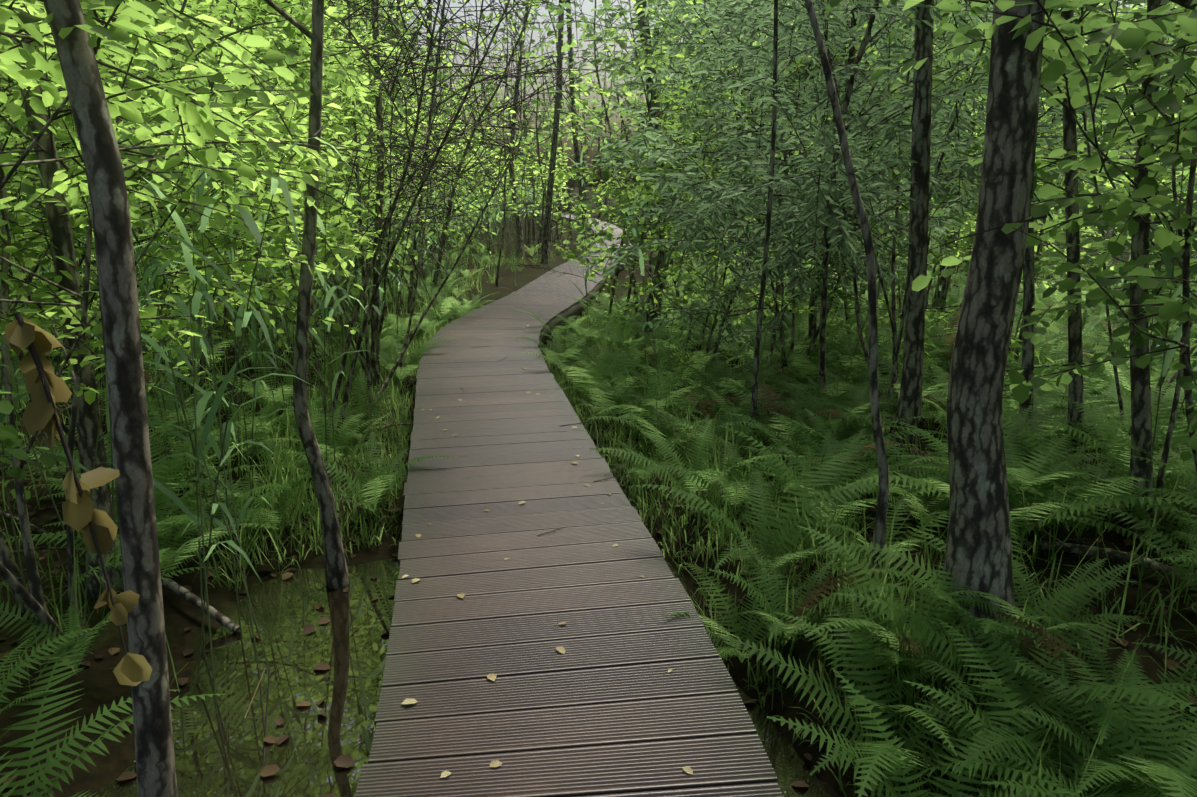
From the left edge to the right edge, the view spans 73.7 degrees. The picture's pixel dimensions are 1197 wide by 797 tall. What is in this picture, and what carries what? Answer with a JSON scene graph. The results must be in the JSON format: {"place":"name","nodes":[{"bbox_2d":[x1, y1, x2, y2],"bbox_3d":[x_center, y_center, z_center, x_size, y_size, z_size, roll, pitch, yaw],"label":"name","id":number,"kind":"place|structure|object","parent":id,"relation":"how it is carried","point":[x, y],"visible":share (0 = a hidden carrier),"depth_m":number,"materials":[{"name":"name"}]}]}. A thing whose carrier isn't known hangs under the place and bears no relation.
{"place":"outdoors","nodes":[
{"label":"outdoors","id":0,"kind":"place"},
{"bbox_2d":[5,318,151,685],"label":"dead leaves","id":1,"kind":"object","parent":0,"point":[80,513],"visible":0.94,"depth_m":1.69,"materials":[{"name":"brown plant"}]},
{"bbox_2d":[14,313,126,653],"bbox_3d":[-1.110,0.179,1.689,0.294,0.699,0.019,11,19,36],"label":"twig","id":2,"kind":"object","parent":1,"relation":"attached to","point":[32,349],"visible":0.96,"depth_m":1.68,"materials":[{"name":"brown wood"}]},
{"bbox_2d":[95,558,839,796],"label":"water","id":3,"kind":"structure","parent":0,"point":[226,751],"depth_m":3.23,"materials":[{"name":"green liquid"}]},
{"bbox_2d":[0,230,1196,796],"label":"sedge grass","id":4,"kind":"structure","parent":3,"relation":"on","point":[250,540],"depth_m":4.12,"materials":[{"name":"green plant"}]},
{"bbox_2d":[0,49,1196,713],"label":"reed blades","id":5,"kind":"object","parent":3,"relation":"in","point":[154,269],"visible":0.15,"depth_m":4.17,"materials":[{"name":"green plant"}]},
{"bbox_2d":[0,0,1196,796],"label":"tree","id":6,"kind":"object","parent":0,"point":[978,552],"depth_m":3.68,"materials":[{"name":"green plant"}]},
{"bbox_2d":[0,187,1196,796],"bbox_3d":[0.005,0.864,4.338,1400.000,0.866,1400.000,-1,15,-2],"label":"ground","id":7,"kind":"structure","parent":0,"point":[100,685],"depth_m":3.73,"materials":[{"name":"green plant"}]},
{"bbox_2d":[355,210,782,796],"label":"boardwalk deck","id":8,"kind":"structure","parent":7,"relation":"on","point":[607,704],"depth_m":3.08,"materials":[{"name":"brown wood"}]},
{"bbox_2d":[401,267,692,777],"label":"fallen leaves","id":9,"kind":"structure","parent":8,"relation":"on","point":[497,763],"depth_m":2.87,"materials":[{"name":"yellow plant"}]},
{"bbox_2d":[459,346,636,535],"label":"deck twigs","id":10,"kind":"object","parent":8,"relation":"on","point":[565,425],"visible":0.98,"depth_m":4.58,"materials":[{"name":"brown wood"}]},
{"bbox_2d":[0,235,1196,796],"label":"ferns","id":11,"kind":"object","parent":7,"relation":"on","point":[842,437],"visible":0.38,"depth_m":3.86,"materials":[{"name":"green plant"}]},
{"bbox_2d":[0,0,1196,499],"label":"tree leaves","id":12,"kind":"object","parent":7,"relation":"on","point":[1130,38],"depth_m":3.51,"materials":[{"name":"green plant"}]},
{"bbox_2d":[0,397,1196,632],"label":"fallen branches","id":13,"kind":"object","parent":7,"relation":"on","point":[234,627],"visible":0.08,"depth_m":3.73,"materials":[{"name":"brown wood"}]},
{"bbox_2d":[268,302,1015,796],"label":"sedge grass","id":14,"kind":"structure","parent":7,"relation":"on","point":[636,492],"depth_m":4.69,"materials":[{"name":"green plant"}]},
{"bbox_2d":[470,0,1194,380],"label":"tree foliage","id":15,"kind":"object","parent":7,"relation":"on","point":[836,192],"visible":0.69,"depth_m":5.95,"materials":[{"name":"green plant"}]},
{"bbox_2d":[0,319,1196,796],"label":"fallen leaves","id":16,"kind":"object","parent":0,"point":[346,761],"depth_m":3.73,"materials":[{"name":"brown plant"}]},
{"bbox_2d":[215,0,1195,186],"label":"sky","id":17,"kind":"structure","parent":0,"point":[587,6],"materials":[{"name":"white"}]}
]}

